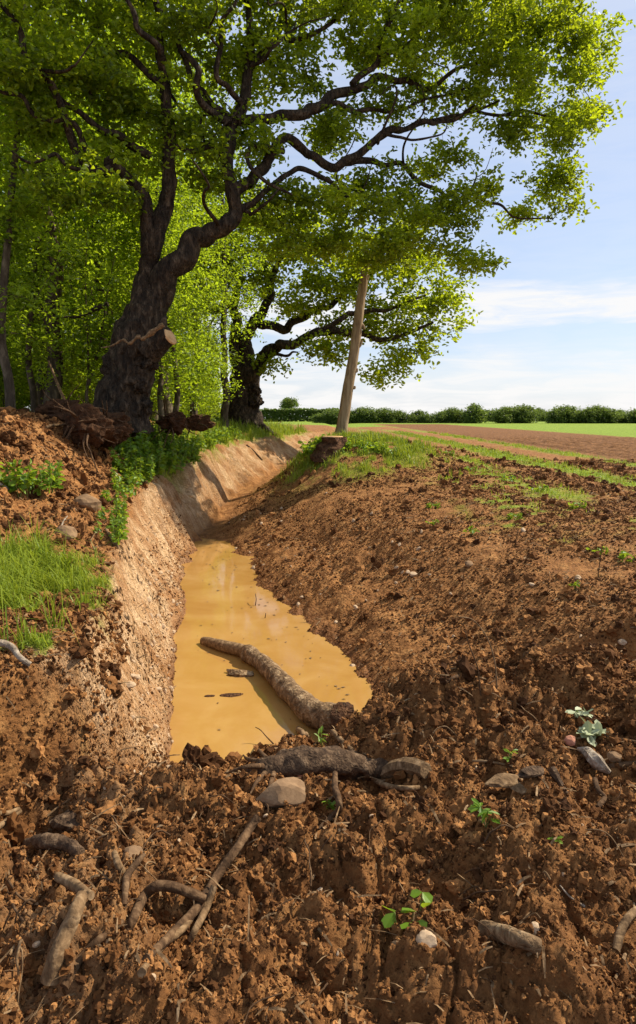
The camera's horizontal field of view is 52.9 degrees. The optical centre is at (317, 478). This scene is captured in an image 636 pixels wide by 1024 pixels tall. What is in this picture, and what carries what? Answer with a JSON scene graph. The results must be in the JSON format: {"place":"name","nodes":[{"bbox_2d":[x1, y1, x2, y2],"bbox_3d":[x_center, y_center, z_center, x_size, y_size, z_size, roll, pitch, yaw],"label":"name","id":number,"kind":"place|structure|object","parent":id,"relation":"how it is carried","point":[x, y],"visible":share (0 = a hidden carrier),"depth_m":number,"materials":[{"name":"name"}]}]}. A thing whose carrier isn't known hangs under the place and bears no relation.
{"place":"outdoors","nodes":[
{"label":"outdoors","id":0,"kind":"place"},
{"bbox_2d":[169,538,372,762],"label":"water","id":1,"kind":"structure","parent":0,"point":[198,718],"depth_m":5.74,"materials":[{"name":"liquid"}]},
{"bbox_2d":[226,669,253,676],"bbox_3d":[-0.677,1.689,5.504,0.256,0.083,0.106,1,5,5],"label":"wood chunk","id":2,"kind":"object","parent":1,"relation":"in","point":[238,673],"visible":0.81,"depth_m":5.48,"materials":[{"name":"brown wood"}]},
{"bbox_2d":[200,637,359,733],"bbox_3d":[-0.414,1.587,5.326,0.311,0.280,2.401,-3,6,-32],"label":"fallen log","id":3,"kind":"object","parent":1,"relation":"on","point":[310,710],"visible":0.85,"depth_m":4.86,"materials":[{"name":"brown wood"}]},
{"bbox_2d":[0,406,635,1023],"bbox_3d":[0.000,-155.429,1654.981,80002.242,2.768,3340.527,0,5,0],"label":"ground","id":4,"kind":"structure","parent":0,"point":[206,494],"depth_m":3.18,"materials":[{"name":"soil"}]},
{"bbox_2d":[0,639,31,666],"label":"bent stick","id":5,"kind":"object","parent":4,"relation":"on","point":[14,650],"visible":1,"depth_m":3.19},
{"bbox_2d":[0,331,38,406],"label":"hazel bush","id":6,"kind":"object","parent":4,"relation":"on","point":[17,381],"visible":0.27,"depth_m":17.10,"materials":[{"name":"green plant"}]},
{"bbox_2d":[0,339,38,411],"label":"hazel bush","id":7,"kind":"object","parent":4,"relation":"on","point":[20,402],"visible":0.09,"depth_m":20.00,"materials":[{"name":"green plant"}]},
{"bbox_2d":[0,458,47,496],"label":"leafy weed","id":8,"kind":"object","parent":4,"relation":"on","point":[10,480],"visible":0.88,"depth_m":6.25,"materials":[{"name":"green plant"}]},
{"bbox_2d":[24,460,65,493],"bbox_3d":[-2.832,-0.023,6.565,0.445,0.348,0.477,-2,6,-17],"label":"leafy weed","id":9,"kind":"object","parent":4,"relation":"on","point":[51,483],"visible":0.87,"depth_m":6.61,"materials":[{"name":"green plant"}]},
{"bbox_2d":[0,186,97,384],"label":"woodland tree","id":10,"kind":"object","parent":4,"relation":"on","point":[27,309],"visible":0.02,"depth_m":18.46,"materials":[{"name":"green plant"}]},
{"bbox_2d":[0,125,106,411],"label":"woodland tree","id":11,"kind":"object","parent":4,"relation":"on","point":[27,362],"visible":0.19,"depth_m":14.17,"materials":[{"name":"green plant"}]},
{"bbox_2d":[22,832,84,856],"bbox_3d":[-1.026,1.395,2.390,0.450,0.225,0.098,5,7,42],"label":"buried log","id":12,"kind":"object","parent":4,"relation":"on","point":[54,841],"visible":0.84,"depth_m":2.29,"materials":[{"name":"wood"}]},
{"bbox_2d":[10,289,103,403],"bbox_3d":[-6.484,-3.248,16.111,2.723,3.904,2.795,-1,5,-8],"label":"hazel bush","id":13,"kind":"object","parent":4,"relation":"on","point":[64,382],"visible":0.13,"depth_m":15.83,"materials":[{"name":"green plant"}]},
{"bbox_2d":[35,385,80,421],"bbox_3d":[-4.315,-1.105,10.456,1.252,0.894,0.640,2,6,18],"label":"root plate","id":14,"kind":"object","parent":4,"relation":"on","point":[49,409],"visible":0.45,"depth_m":10.30,"materials":[{"name":"soil"}]},
{"bbox_2d":[0,0,118,411],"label":"woodland tree","id":15,"kind":"object","parent":4,"relation":"on","point":[9,226],"visible":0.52,"depth_m":11.31,"materials":[{"name":"green plant"}]},
{"bbox_2d":[0,511,118,654],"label":"long grass","id":16,"kind":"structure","parent":4,"relation":"on","point":[21,573],"depth_m":4.51,"materials":[{"name":"plant"}]},
{"bbox_2d":[40,890,87,985],"bbox_3d":[-0.709,1.296,1.801,0.057,0.157,0.185,2,6,17],"label":"dead branch","id":17,"kind":"object","parent":4,"relation":"on","point":[55,959],"visible":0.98,"depth_m":1.77,"materials":[{"name":"wood"}]},
{"bbox_2d":[49,809,79,832],"bbox_3d":[-1.026,1.414,2.626,0.177,0.076,0.106,0,5,0],"label":"wood chunk","id":18,"kind":"object","parent":4,"relation":"on","point":[65,821],"visible":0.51,"depth_m":2.60,"materials":[{"name":"grey wood"}]},
{"bbox_2d":[54,525,76,540],"bbox_3d":[-2.299,0.503,5.806,0.225,0.172,0.184,0,5,0],"label":"stone","id":19,"kind":"object","parent":4,"relation":"on","point":[72,531],"visible":0.56,"depth_m":5.75,"materials":[{"name":"beige stone"}]},
{"bbox_2d":[16,180,128,403],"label":"woodland tree","id":20,"kind":"object","parent":4,"relation":"on","point":[81,273],"visible":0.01,"depth_m":19.47,"materials":[{"name":"green plant"}]},
{"bbox_2d":[54,872,94,899],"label":"dead branch","id":21,"kind":"object","parent":4,"relation":"on","point":[73,884],"visible":0.89,"depth_m":1.99,"materials":[{"name":"wood"}]},
{"bbox_2d":[0,0,155,402],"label":"woodland tree","id":22,"kind":"object","parent":4,"relation":"on","point":[53,393],"visible":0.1,"depth_m":13.72,"materials":[{"name":"green plant"}]},
{"bbox_2d":[53,399,117,475],"bbox_3d":[-3.498,-0.614,9.439,1.193,1.122,0.886,2,6,17],"label":"root plate","id":23,"kind":"object","parent":4,"relation":"on","point":[88,425],"visible":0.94,"depth_m":9.40,"materials":[{"name":"soil"}]},
{"bbox_2d":[73,494,101,512],"bbox_3d":[-2.540,0.288,6.982,0.262,0.256,0.318,4,6,33],"label":"stone","id":24,"kind":"object","parent":4,"relation":"on","point":[88,502],"visible":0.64,"depth_m":6.91,"materials":[{"name":"beige stone"}]},
{"bbox_2d":[0,5,180,403],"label":"woodland tree","id":25,"kind":"object","parent":4,"relation":"on","point":[40,394],"visible":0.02,"depth_m":15.84,"materials":[{"name":"green plant"}]},
{"bbox_2d":[23,216,158,403],"bbox_3d":[-4.950,-3.297,13.934,3.318,4.634,3.232,4,7,37],"label":"hazel bush","id":26,"kind":"object","parent":4,"relation":"on","point":[87,358],"visible":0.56,"depth_m":13.56,"materials":[{"name":"green plant"}]},
{"bbox_2d":[50,302,108,317],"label":"dead branch","id":27,"kind":"object","parent":26,"relation":"hanging from","point":[99,306],"visible":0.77,"depth_m":12.72,"materials":[{"name":"brown wood"}]},
{"bbox_2d":[60,919,124,989],"bbox_3d":[-0.640,1.347,1.832,0.043,0.076,0.234,3,6,30],"label":"root","id":28,"kind":"object","parent":4,"relation":"on","point":[79,961],"visible":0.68,"depth_m":1.81,"materials":[{"name":"brown plant"}]},
{"bbox_2d":[25,63,177,345],"bbox_3d":[-6.060,-6.553,17.901,4.178,10.457,4.978,1,5,8],"label":"woodland tree","id":29,"kind":"object","parent":4,"relation":"on","point":[112,288],"visible":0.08,"depth_m":17.67,"materials":[{"name":"green plant"}]},
{"bbox_2d":[79,397,133,453],"bbox_3d":[-3.324,-0.782,10.014,0.855,1.038,0.819,0,5,0],"label":"root plate","id":30,"kind":"object","parent":4,"relation":"on","point":[124,430],"visible":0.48,"depth_m":10.05,"materials":[{"name":"soil"}]},
{"bbox_2d":[16,6,197,375],"bbox_3d":[-5.712,-6.908,17.479,5.379,11.300,4.514,-4,7,-36],"label":"woodland tree","id":31,"kind":"object","parent":4,"relation":"on","point":[99,256],"visible":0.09,"depth_m":17.14,"materials":[{"name":"green plant"}]},
{"bbox_2d":[92,515,128,545],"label":"leafy weed","id":32,"kind":"object","parent":4,"relation":"on","point":[119,534],"visible":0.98,"depth_m":6.18,"materials":[{"name":"green plant"}]},
{"bbox_2d":[96,501,129,524],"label":"leafy weed","id":33,"kind":"object","parent":4,"relation":"on","point":[121,511],"visible":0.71,"depth_m":6.85,"materials":[{"name":"green plant"}]},
{"bbox_2d":[100,488,128,506],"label":"leafy weed","id":34,"kind":"object","parent":4,"relation":"on","point":[118,500],"visible":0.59,"depth_m":7.92,"materials":[{"name":"green plant"}]},
{"bbox_2d":[111,850,125,873],"bbox_3d":[-0.682,1.289,2.161,0.037,0.056,0.130,-3,6,-32],"label":"root stub","id":35,"kind":"object","parent":4,"relation":"on","point":[117,863],"visible":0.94,"depth_m":2.12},
{"bbox_2d":[110,475,140,496],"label":"leafy weed","id":36,"kind":"object","parent":4,"relation":"on","point":[125,487],"visible":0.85,"depth_m":8.86,"materials":[{"name":"green plant"}]},
{"bbox_2d":[108,446,144,475],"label":"leafy weed","id":37,"kind":"object","parent":4,"relation":"on","point":[124,463],"visible":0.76,"depth_m":10.08,"materials":[{"name":"green plant"}]},
{"bbox_2d":[110,467,143,488],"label":"leafy weed","id":38,"kind":"object","parent":4,"relation":"on","point":[114,473],"visible":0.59,"depth_m":9.18,"materials":[{"name":"green plant"}]},
{"bbox_2d":[123,845,142,860],"bbox_3d":[-0.664,1.343,2.285,0.070,0.049,0.059,-4,7,-35],"label":"stone","id":39,"kind":"object","parent":4,"relation":"on","point":[132,849],"visible":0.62,"depth_m":2.28,"materials":[{"name":"beige stone"}]},
{"bbox_2d":[122,853,145,906],"bbox_3d":[-0.609,1.297,2.070,0.055,0.046,0.198,0,5,0],"label":"forked root","id":40,"kind":"object","parent":4,"relation":"on","point":[132,868],"visible":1,"depth_m":2.07,"materials":[{"name":"brown plant"}]},
{"bbox_2d":[114,431,153,458],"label":"leafy weed","id":41,"kind":"object","parent":4,"relation":"on","point":[139,440],"visible":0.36,"depth_m":11.45,"materials":[{"name":"green plant"}]},
{"bbox_2d":[122,455,155,484],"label":"leafy weed","id":42,"kind":"object","parent":4,"relation":"on","point":[147,474],"visible":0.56,"depth_m":10.09,"materials":[{"name":"green plant"}]},
{"bbox_2d":[96,309,191,402],"bbox_3d":[-4.932,-3.418,17.761,2.964,4.250,3.042,2,6,16],"label":"hazel bush","id":43,"kind":"object","parent":4,"relation":"on","point":[155,390],"visible":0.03,"depth_m":17.77,"materials":[{"name":"green plant"}]},
{"bbox_2d":[123,440,165,474],"bbox_3d":[-2.965,-0.371,11.113,0.712,0.646,0.740,0,5,5],"label":"leafy weed","id":44,"kind":"object","parent":4,"relation":"on","point":[159,468],"visible":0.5,"depth_m":11.05,"materials":[{"name":"green plant"}]},
{"bbox_2d":[75,173,213,434],"bbox_3d":[-3.910,-3.807,14.211,3.126,6.644,3.114,0,5,-3],"label":"woodland tree","id":45,"kind":"object","parent":4,"relation":"on","point":[135,246],"visible":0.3,"depth_m":14.02,"materials":[{"name":"green plant"}]},
{"bbox_2d":[49,0,239,335],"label":"woodland tree","id":46,"kind":"object","parent":4,"relation":"on","point":[189,216],"depth_m":20.20,"materials":[{"name":"green plant"}]},
{"bbox_2d":[139,429,170,453],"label":"leafy weed","id":47,"kind":"object","parent":4,"relation":"on","point":[163,434],"visible":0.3,"depth_m":12.61,"materials":[{"name":"green plant"}]},
{"bbox_2d":[139,440,178,473],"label":"leafy weed","id":48,"kind":"object","parent":4,"relation":"on","point":[169,462],"visible":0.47,"depth_m":11.43,"materials":[{"name":"green plant"}]},
{"bbox_2d":[93,29,229,336],"bbox_3d":[-6.113,-9.312,24.945,6.511,15.072,6.710,-4,7,-35],"label":"woodland tree","id":49,"kind":"object","parent":4,"relation":"on","point":[185,154],"visible":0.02,"depth_m":24.43,"materials":[{"name":"green plant"}]},
{"bbox_2d":[71,5,252,415],"bbox_3d":[-4.160,-6.800,17.118,4.884,11.305,5.033,-2,6,-24],"label":"woodland tree","id":50,"kind":"object","parent":4,"relation":"on","point":[169,407],"visible":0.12,"depth_m":16.94,"materials":[{"name":"green plant"}]},
{"bbox_2d":[137,919,193,977],"bbox_3d":[-0.449,1.370,1.904,0.046,0.159,0.395,1,5,10],"label":"root","id":51,"kind":"object","parent":4,"relation":"on","point":[180,931],"visible":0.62,"depth_m":1.94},
{"bbox_2d":[124,880,206,929],"bbox_3d":[-0.514,1.359,2.061,0.286,0.091,0.146,-5,7,-41],"label":"arched root","id":52,"kind":"object","parent":4,"relation":"on","point":[153,887],"visible":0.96,"depth_m":2.08,"materials":[{"name":"brown plant"}]},
{"bbox_2d":[153,447,185,473],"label":"leafy weed","id":53,"kind":"object","parent":4,"relation":"on","point":[178,463],"visible":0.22,"depth_m":12.71,"materials":[{"name":"green plant"}]},
{"bbox_2d":[93,142,246,433],"bbox_3d":[-3.481,-4.294,14.826,3.503,7.474,3.517,0,5,1],"label":"woodland tree","id":54,"kind":"object","parent":4,"relation":"on","point":[177,385],"visible":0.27,"depth_m":14.76,"materials":[{"name":"green plant"}]},
{"bbox_2d":[151,399,196,450],"bbox_3d":[-2.980,-1.011,12.696,0.908,1.123,0.833,3,6,33],"label":"root plate","id":55,"kind":"object","parent":4,"relation":"on","point":[175,422],"visible":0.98,"depth_m":12.57,"materials":[{"name":"soil"}]},
{"bbox_2d":[170,436,190,462],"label":"leafy weed","id":56,"kind":"object","parent":4,"relation":"on","point":[181,451],"visible":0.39,"depth_m":12.95,"materials":[{"name":"green plant"}]},
{"bbox_2d":[172,431,199,454],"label":"leafy weed","id":57,"kind":"object","parent":4,"relation":"on","point":[193,444],"visible":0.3,"depth_m":13.69,"materials":[{"name":"green plant"}]},
{"bbox_2d":[129,138,252,416],"bbox_3d":[-4.989,-7.658,24.372,5.635,11.838,4.729,-2,6,-16],"label":"woodland tree","id":58,"kind":"object","parent":4,"relation":"on","point":[196,411],"visible":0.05,"depth_m":24.32,"materials":[{"name":"green plant"}]},
{"bbox_2d":[171,412,214,439],"bbox_3d":[-2.856,-1.097,13.947,1.230,0.718,1.008,0,5,0],"label":"root plate","id":59,"kind":"object","parent":4,"relation":"on","point":[199,423],"visible":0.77,"depth_m":13.99,"materials":[{"name":"soil"}]},
{"bbox_2d":[186,445,201,463],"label":"leafy weed","id":60,"kind":"object","parent":4,"relation":"on","point":[194,458],"visible":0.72,"depth_m":13.56,"materials":[{"name":"green plant"}]},
{"bbox_2d":[86,400,306,477],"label":"bank grass","id":61,"kind":"structure","parent":4,"relation":"on","point":[277,427],"depth_m":22.31,"materials":[{"name":"plant"}]},
{"bbox_2d":[171,332,228,417],"bbox_3d":[-5.390,-4.654,28.106,3.590,5.148,3.685,1,5,9],"label":"hazel bush","id":62,"kind":"object","parent":4,"relation":"on","point":[214,392],"visible":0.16,"depth_m":27.85,"materials":[{"name":"green plant"}]},
{"bbox_2d":[142,814,261,960],"bbox_3d":[-0.374,1.351,2.117,0.079,0.155,0.753,2,6,19],"label":"long root","id":63,"kind":"object","parent":4,"relation":"on","point":[167,938],"visible":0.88,"depth_m":2.22,"materials":[{"name":"brown plant"}]},
{"bbox_2d":[187,885,216,942],"bbox_3d":[-0.375,1.407,2.074,0.031,0.087,0.169,2,6,17],"label":"root","id":64,"kind":"object","parent":4,"relation":"on","point":[202,915],"visible":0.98,"depth_m":2.07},
{"bbox_2d":[168,332,244,415],"bbox_3d":[-3.864,-3.632,19.406,3.284,4.587,3.199,-2,6,-25],"label":"hazel bush","id":65,"kind":"object","parent":4,"relation":"on","point":[188,399],"visible":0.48,"depth_m":19.20,"materials":[{"name":"green plant"}]},
{"bbox_2d":[174,135,290,427],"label":"woodland tree","id":66,"kind":"object","parent":4,"relation":"on","point":[224,410],"visible":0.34,"depth_m":21.50,"materials":[{"name":"green plant"}]},
{"bbox_2d":[158,407,338,421],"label":"clipped hedge","id":67,"kind":"object","parent":4,"relation":"on","point":[291,414],"visible":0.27,"depth_m":128.21,"materials":[{"name":"green plant"}]},
{"bbox_2d":[256,777,305,807],"bbox_3d":[-0.148,1.256,2.540,0.200,0.114,0.116,-2,6,-16],"label":"stone","id":68,"kind":"object","parent":4,"relation":"on","point":[278,792],"visible":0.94,"depth_m":2.51,"materials":[{"name":"beige stone"}]},
{"bbox_2d":[279,397,299,419],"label":"lone field tree","id":69,"kind":"object","parent":4,"relation":"on","point":[288,402],"visible":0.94,"depth_m":187.74,"materials":[{"name":"green plant"}]},
{"bbox_2d":[127,176,482,434],"bbox_3d":[-0.435,-6.425,24.874,13.516,9.728,6.403,0,5,0],"label":"spreading oak tree","id":70,"kind":"object","parent":4,"relation":"on","point":[244,407],"visible":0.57,"depth_m":24.04,"materials":[{"name":"green plant"}]},
{"bbox_2d":[226,744,387,794],"bbox_3d":[-0.370,1.579,3.572,0.774,0.809,1.654,-3,6,-30],"label":"buried root log","id":71,"kind":"object","parent":4,"relation":"on","point":[308,760],"visible":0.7,"depth_m":2.97,"materials":[{"name":"wood"}]},
{"bbox_2d":[371,778,419,790],"bbox_3d":[0.321,1.365,2.854,0.075,0.172,0.367,-3,6,-26],"label":"curved root","id":72,"kind":"object","parent":71,"relation":"on","point":[385,785],"visible":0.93,"depth_m":2.75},
{"bbox_2d":[380,757,431,778],"bbox_3d":[0.391,1.321,2.897,0.092,0.239,0.353,-3,6,-27],"label":"split log","id":73,"kind":"object","parent":71,"relation":"on","point":[416,766],"visible":0.86,"depth_m":2.81,"materials":[{"name":"wood"}]},
{"bbox_2d":[0,0,635,443],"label":"old oak tree","id":74,"kind":"object","parent":4,"relation":"on","point":[144,340],"visible":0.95,"depth_m":12.20,"materials":[{"name":"green plant"}]},
{"bbox_2d":[0,414,635,1023],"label":"plant litter","id":75,"kind":"object","parent":4,"relation":"on","point":[158,952],"visible":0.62,"depth_m":2.38,"materials":[{"name":"plant"}]},
{"bbox_2d":[310,436,346,461],"bbox_3d":[0.245,-0.678,14.285,1.076,0.554,1.115,5,7,42],"label":"cut tree stump","id":76,"kind":"object","parent":4,"relation":"on","point":[328,445],"visible":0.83,"depth_m":14.03,"materials":[{"name":"brown wood"}]},
{"bbox_2d":[318,408,338,424],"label":"hedge bush","id":77,"kind":"object","parent":4,"relation":"on","point":[328,415],"visible":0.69,"depth_m":99.86,"materials":[{"name":"green plant"}]},
{"bbox_2d":[318,771,342,829],"bbox_3d":[0.073,1.309,2.659,0.089,0.110,0.452,1,5,9],"label":"upright root","id":78,"kind":"object","parent":4,"relation":"on","point":[336,793],"visible":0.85,"depth_m":2.54,"materials":[{"name":"brown plant"}]},
{"bbox_2d":[334,251,369,433],"bbox_3d":[0.855,-3.348,15.958,0.899,4.531,0.341,0,5,0],"label":"bare leaning trunk","id":79,"kind":"object","parent":4,"relation":"on","point":[349,387],"visible":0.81,"depth_m":15.89,"materials":[{"name":"brown wood"}]},
{"bbox_2d":[351,406,383,422],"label":"hedge bush","id":80,"kind":"object","parent":4,"relation":"on","point":[368,412],"visible":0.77,"depth_m":100.64,"materials":[{"name":"green plant"}]},
{"bbox_2d":[372,407,395,422],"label":"hedge bush","id":81,"kind":"object","parent":4,"relation":"on","point":[386,411],"visible":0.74,"depth_m":101.30,"materials":[{"name":"green plant"}]},
{"bbox_2d":[381,906,395,927],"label":"seedling","id":82,"kind":"object","parent":4,"relation":"on","point":[388,920],"visible":0.87,"depth_m":1.99,"materials":[{"name":"green plant"}]},
{"bbox_2d":[400,907,426,928],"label":"seedling","id":83,"kind":"object","parent":4,"relation":"on","point":[405,924],"visible":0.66,"depth_m":1.92,"materials":[{"name":"green plant"}]},
{"bbox_2d":[410,889,432,910],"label":"seedling","id":84,"kind":"object","parent":4,"relation":"on","point":[427,898],"visible":0.93,"depth_m":1.99,"materials":[{"name":"green plant"}]},
{"bbox_2d":[416,929,436,947],"bbox_3d":[0.305,1.310,1.817,0.053,0.042,0.049,-2,6,-18],"label":"stone","id":85,"kind":"object","parent":4,"relation":"on","point":[427,937],"visible":0.94,"depth_m":1.80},
{"bbox_2d":[441,407,462,422],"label":"hedge bush","id":86,"kind":"object","parent":4,"relation":"on","point":[453,414],"visible":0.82,"depth_m":100.72,"materials":[{"name":"green plant"}]},
{"bbox_2d":[457,403,491,422],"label":"hedge bush","id":87,"kind":"object","parent":4,"relation":"on","point":[476,414],"visible":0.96,"depth_m":97.49,"materials":[{"name":"green plant"}]},
{"bbox_2d":[467,798,499,826],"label":"seedling","id":88,"kind":"object","parent":4,"relation":"on","point":[483,813],"visible":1,"depth_m":2.31,"materials":[{"name":"green plant"}]},
{"bbox_2d":[485,773,522,787],"bbox_3d":[0.748,1.189,2.518,0.192,0.043,0.081,0,5,0],"label":"stone","id":89,"kind":"object","parent":4,"relation":"on","point":[503,780],"visible":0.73,"depth_m":2.50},
{"bbox_2d":[488,405,519,423],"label":"hedge bush","id":90,"kind":"object","parent":4,"relation":"on","point":[502,415],"visible":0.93,"depth_m":97.87,"materials":[{"name":"green plant"}]},
{"bbox_2d":[478,920,541,953],"bbox_3d":[0.540,1.319,1.837,0.080,0.184,0.254,-2,6,-19],"label":"short log","id":91,"kind":"object","parent":4,"relation":"on","point":[505,934],"visible":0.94,"depth_m":1.76,"materials":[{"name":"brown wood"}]},
{"bbox_2d":[503,405,535,422],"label":"hedge bush","id":92,"kind":"object","parent":4,"relation":"on","point":[519,417],"visible":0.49,"depth_m":98.28,"materials":[{"name":"green plant"}]},
{"bbox_2d":[514,403,540,422],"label":"hedge bush","id":93,"kind":"object","parent":4,"relation":"on","point":[533,410],"visible":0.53,"depth_m":98.69,"materials":[{"name":"green plant"}]},
{"bbox_2d":[517,766,543,777],"bbox_3d":[0.821,1.129,2.461,0.123,0.033,0.052,-2,6,-25],"label":"rock","id":94,"kind":"object","parent":4,"relation":"on","point":[530,771],"visible":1,"depth_m":2.45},
{"bbox_2d":[543,408,566,422],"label":"hedge bush","id":95,"kind":"object","parent":4,"relation":"on","point":[556,416],"visible":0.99,"depth_m":97.80,"materials":[{"name":"green plant"}]},
{"bbox_2d":[548,766,568,793],"bbox_3d":[0.970,1.213,2.566,0.044,0.047,0.165,0,5,0],"label":"bark strip","id":96,"kind":"object","parent":4,"relation":"on","point":[554,773],"visible":0.95,"depth_m":2.60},
{"bbox_2d":[545,404,584,422],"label":"hedge bush","id":97,"kind":"object","parent":4,"relation":"on","point":[569,411],"visible":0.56,"depth_m":97.88,"materials":[{"name":"green plant"}]},
{"bbox_2d":[565,706,592,717],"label":"wilted leaves","id":98,"kind":"object","parent":4,"relation":"on","point":[578,713],"visible":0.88,"depth_m":3.10,"materials":[{"name":"green plant"}]},
{"bbox_2d":[574,407,604,422],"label":"hedge bush","id":99,"kind":"object","parent":4,"relation":"on","point":[587,418],"visible":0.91,"depth_m":97.11,"materials":[{"name":"green plant"}]},
{"bbox_2d":[576,716,605,746],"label":"wilted leaves","id":100,"kind":"object","parent":4,"relation":"on","point":[588,731],"visible":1,"depth_m":2.90,"materials":[{"name":"green plant"}]},
{"bbox_2d":[577,746,610,773],"bbox_3d":[1.206,1.216,2.792,0.093,0.082,0.159,0,5,0],"label":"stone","id":101,"kind":"object","parent":4,"relation":"on","point":[594,759],"visible":0.98,"depth_m":2.73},
{"bbox_2d":[582,404,611,422],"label":"hedge bush","id":102,"kind":"object","parent":4,"relation":"on","point":[598,409],"visible":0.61,"depth_m":97.17,"materials":[{"name":"green plant"}]},
{"bbox_2d":[592,777,606,806],"bbox_3d":[1.135,1.262,2.569,0.047,0.044,0.182,2,6,19],"label":"stick","id":103,"kind":"object","parent":4,"relation":"on","point":[602,800],"visible":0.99,"depth_m":2.54,"materials":[{"name":"brown wood"}]},
{"bbox_2d":[602,407,625,422],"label":"hedge bush","id":104,"kind":"object","parent":4,"relation":"on","point":[612,415],"visible":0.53,"depth_m":97.12,"materials":[{"name":"green plant"}]},
{"bbox_2d":[612,906,635,953],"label":"stick","id":105,"kind":"object","parent":4,"relation":"on","point":[629,916],"visible":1,"depth_m":1.90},
{"bbox_2d":[20,0,635,414],"label":"sky","id":106,"kind":"structure","parent":0,"point":[557,325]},
{"bbox_2d":[277,428,474,483],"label":"mound grass","id":107,"kind":"structure","parent":0,"point":[369,436],"depth_m":14.16,"materials":[{"name":"plant"}]},
{"bbox_2d":[352,430,635,541],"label":"verge grass","id":108,"kind":"structure","parent":0,"point":[492,452],"depth_m":16.08,"materials":[{"name":"plant"}]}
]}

